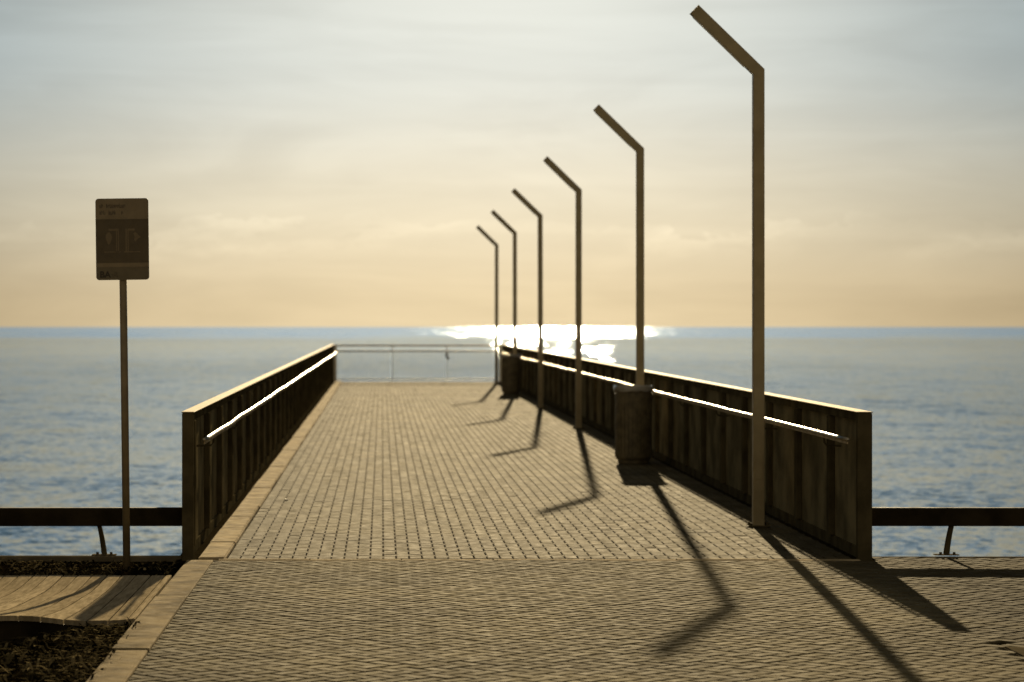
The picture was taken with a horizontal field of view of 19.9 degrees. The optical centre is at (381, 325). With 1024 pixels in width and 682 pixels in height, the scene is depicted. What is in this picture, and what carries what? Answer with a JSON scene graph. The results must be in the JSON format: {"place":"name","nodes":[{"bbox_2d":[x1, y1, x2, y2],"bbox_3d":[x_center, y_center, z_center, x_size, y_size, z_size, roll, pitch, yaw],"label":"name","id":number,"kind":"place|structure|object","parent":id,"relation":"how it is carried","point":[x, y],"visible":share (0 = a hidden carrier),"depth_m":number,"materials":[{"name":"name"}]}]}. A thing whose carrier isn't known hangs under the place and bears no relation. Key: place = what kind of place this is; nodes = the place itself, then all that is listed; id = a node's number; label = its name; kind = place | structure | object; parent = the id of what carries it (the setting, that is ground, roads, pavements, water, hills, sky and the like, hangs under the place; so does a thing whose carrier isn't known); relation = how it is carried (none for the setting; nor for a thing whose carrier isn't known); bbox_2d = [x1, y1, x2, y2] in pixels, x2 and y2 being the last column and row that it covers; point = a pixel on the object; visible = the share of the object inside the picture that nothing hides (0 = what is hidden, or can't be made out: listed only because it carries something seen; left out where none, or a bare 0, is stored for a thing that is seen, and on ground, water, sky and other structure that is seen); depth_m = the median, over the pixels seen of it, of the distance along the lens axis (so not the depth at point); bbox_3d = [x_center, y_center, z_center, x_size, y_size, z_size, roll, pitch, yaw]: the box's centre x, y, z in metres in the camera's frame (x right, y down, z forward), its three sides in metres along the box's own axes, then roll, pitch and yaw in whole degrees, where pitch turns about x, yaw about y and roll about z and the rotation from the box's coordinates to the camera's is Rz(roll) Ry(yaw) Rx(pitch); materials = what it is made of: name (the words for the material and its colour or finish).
{"place":"outdoors","nodes":[
{"label":"outdoors","id":0,"kind":"place"},
{"bbox_2d":[0,558,183,681],"bbox_3d":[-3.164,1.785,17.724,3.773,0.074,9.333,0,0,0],"label":"grass","id":1,"kind":"structure","parent":0,"point":[53,662],"depth_m":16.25,"materials":[{"name":"green plant"}]},
{"bbox_2d":[0,575,171,645],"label":"timber platform","id":2,"kind":"structure","parent":1,"relation":"on","point":[31,606],"depth_m":18.69,"materials":[{"name":"brown wood"}]},
{"bbox_2d":[95,198,148,568],"bbox_3d":[-1.918,0.563,21.686,0.395,3.015,0.063,-1,0,0],"label":"sign","id":3,"kind":"object","parent":1,"relation":"on","point":[122,240],"visible":0.98,"depth_m":21.66,"materials":[{"name":"brown metal"}]},
{"bbox_2d":[0,327,1023,555],"bbox_3d":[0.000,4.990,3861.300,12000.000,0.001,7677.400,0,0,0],"label":"water","id":4,"kind":"structure","parent":0,"point":[945,405],"depth_m":229.21,"materials":[{"name":"blue liquid"}]},
{"bbox_2d":[0,555,1023,561],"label":"sea wall","id":5,"kind":"structure","parent":0,"point":[103,558],"depth_m":22.38,"materials":[{"name":"concrete"}]},
{"bbox_2d":[0,507,181,554],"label":"guard rail","id":6,"kind":"object","parent":5,"relation":"on","point":[99,517],"visible":0.97,"depth_m":22.42,"materials":[{"name":"paint"}]},
{"bbox_2d":[872,507,1023,554],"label":"guard rail","id":7,"kind":"object","parent":5,"relation":"on","point":[950,517],"visible":0.97,"depth_m":22.42,"materials":[{"name":"paint"}]},
{"bbox_2d":[0,0,1023,326],"label":"sky","id":8,"kind":"structure","parent":0,"point":[296,163],"materials":[{"name":"beige"}]},
{"bbox_2d":[175,381,873,562],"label":"pier paving","id":9,"kind":"structure","parent":0,"point":[664,509],"depth_m":30.38,"materials":[{"name":"concrete paving blocks"}]},
{"bbox_2d":[181,344,336,560],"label":"parapet wall","id":10,"kind":"structure","parent":9,"relation":"on","point":[234,439],"depth_m":29.70,"materials":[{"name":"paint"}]},
{"bbox_2d":[198,381,341,560],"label":"pier kerb","id":11,"kind":"structure","parent":9,"relation":"on","point":[226,539],"depth_m":30.10,"materials":[{"name":"stone"}]},
{"bbox_2d":[334,345,501,381],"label":"end railing","id":12,"kind":"object","parent":9,"relation":"on","point":[394,351],"visible":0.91,"depth_m":88.00,"materials":[{"name":"grey metal"}]},
{"bbox_2d":[476,225,499,383],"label":"street lamp","id":13,"kind":"object","parent":9,"relation":"on","point":[486,235],"visible":1,"depth_m":84.49,"materials":[{"name":"brown metal"}]},
{"bbox_2d":[491,210,516,353],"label":"street lamp","id":14,"kind":"object","parent":9,"relation":"on","point":[499,218],"visible":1,"depth_m":72.73,"materials":[{"name":"brown metal"}]},
{"bbox_2d":[501,354,520,393],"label":"litter bin","id":15,"kind":"object","parent":9,"relation":"on","point":[510,373],"visible":1,"depth_m":72.22,"materials":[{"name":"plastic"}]},
{"bbox_2d":[511,188,544,407],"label":"street lamp","id":16,"kind":"object","parent":9,"relation":"on","point":[527,204],"visible":1,"depth_m":60.97,"materials":[{"name":"brown metal"}]},
{"bbox_2d":[539,376,541,387],"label":"access door","id":17,"kind":"structure","parent":16,"relation":"in","point":[540,377],"depth_m":60.97,"materials":[{"name":"brown metal"}]},
{"bbox_2d":[543,156,584,428],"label":"street lamp","id":18,"kind":"object","parent":9,"relation":"on","point":[560,173],"visible":1,"depth_m":49.21,"materials":[{"name":"brown metal"}]},
{"bbox_2d":[577,390,580,403],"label":"access door","id":19,"kind":"structure","parent":18,"relation":"in","point":[578,391],"depth_m":49.20,"materials":[{"name":"brown metal"}]},
{"bbox_2d":[593,105,643,384],"bbox_3d":[3.077,-0.540,37.503,0.699,4.613,0.190,0,0,1],"label":"street lamp","id":20,"kind":"object","parent":9,"relation":"on","point":[620,131],"visible":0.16,"depth_m":37.45,"materials":[{"name":"brown metal"}]},
{"bbox_2d":[613,384,653,463],"bbox_3d":[3.214,1.264,37.150,0.518,1.008,0.519,0,0,0],"label":"litter bin","id":21,"kind":"object","parent":9,"relation":"on","point":[633,424],"visible":1,"depth_m":36.95,"materials":[{"name":"wood"}]},
{"bbox_2d":[502,344,872,560],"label":"parapet wall","id":22,"kind":"structure","parent":9,"relation":"on","point":[818,470],"depth_m":29.23,"materials":[{"name":"wood"},{"name":"dark painted steel"},{"name":"brushed stainless steel"}]},
{"bbox_2d":[690,5,769,526],"bbox_3d":[3.079,-0.525,25.740,0.699,4.613,0.190,0,0,0],"label":"street lamp","id":23,"kind":"object","parent":9,"relation":"on","point":[724,39],"visible":1,"depth_m":25.69,"materials":[{"name":"brown metal"}]},
{"bbox_2d":[755,452,762,478],"bbox_3d":[3.333,1.241,25.688,0.068,0.240,0.003,0,0,0],"label":"access door","id":24,"kind":"structure","parent":23,"relation":"in","point":[758,455],"depth_m":25.69,"materials":[{"name":"brown metal"}]},
{"bbox_2d":[131,643,1015,676],"bbox_3d":[6.255,4.796,4.200,15.490,5.987,36.400,0,0,0],"label":"promenade base","id":25,"kind":"object","parent":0,"point":[991,644],"visible":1,"depth_m":16.42,"materials":[{"name":"grey concrete"}]},
{"bbox_2d":[86,560,212,681],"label":"promenade kerb","id":26,"kind":"structure","parent":25,"relation":"on","point":[159,612],"depth_m":17.14,"materials":[{"name":"stone"}]},
{"bbox_2d":[218,559,858,559],"bbox_3d":[1.200,1.797,22.192,4.894,0.026,0.085,0,0,0],"label":"joint strip","id":27,"kind":"object","parent":25,"relation":"on","point":[539,559],"visible":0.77,"depth_m":22.18,"materials":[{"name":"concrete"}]},
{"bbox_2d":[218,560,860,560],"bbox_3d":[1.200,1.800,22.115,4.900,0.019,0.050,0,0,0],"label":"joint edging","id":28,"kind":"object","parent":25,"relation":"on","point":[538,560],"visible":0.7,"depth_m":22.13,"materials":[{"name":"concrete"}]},
{"bbox_2d":[872,557,1023,561],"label":"promenade paving edge","id":29,"kind":"object","parent":25,"relation":"on","point":[942,559],"visible":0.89,"depth_m":22.24,"materials":[{"name":"beige stone"}]},
{"bbox_2d":[1003,646,1023,656],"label":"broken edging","id":30,"kind":"object","parent":25,"relation":"on","point":[1019,651],"visible":0.47,"depth_m":16.01,"materials":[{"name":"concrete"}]},
{"bbox_2d":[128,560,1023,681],"bbox_3d":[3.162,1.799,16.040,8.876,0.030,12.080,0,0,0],"label":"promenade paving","id":31,"kind":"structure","parent":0,"point":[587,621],"depth_m":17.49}
]}

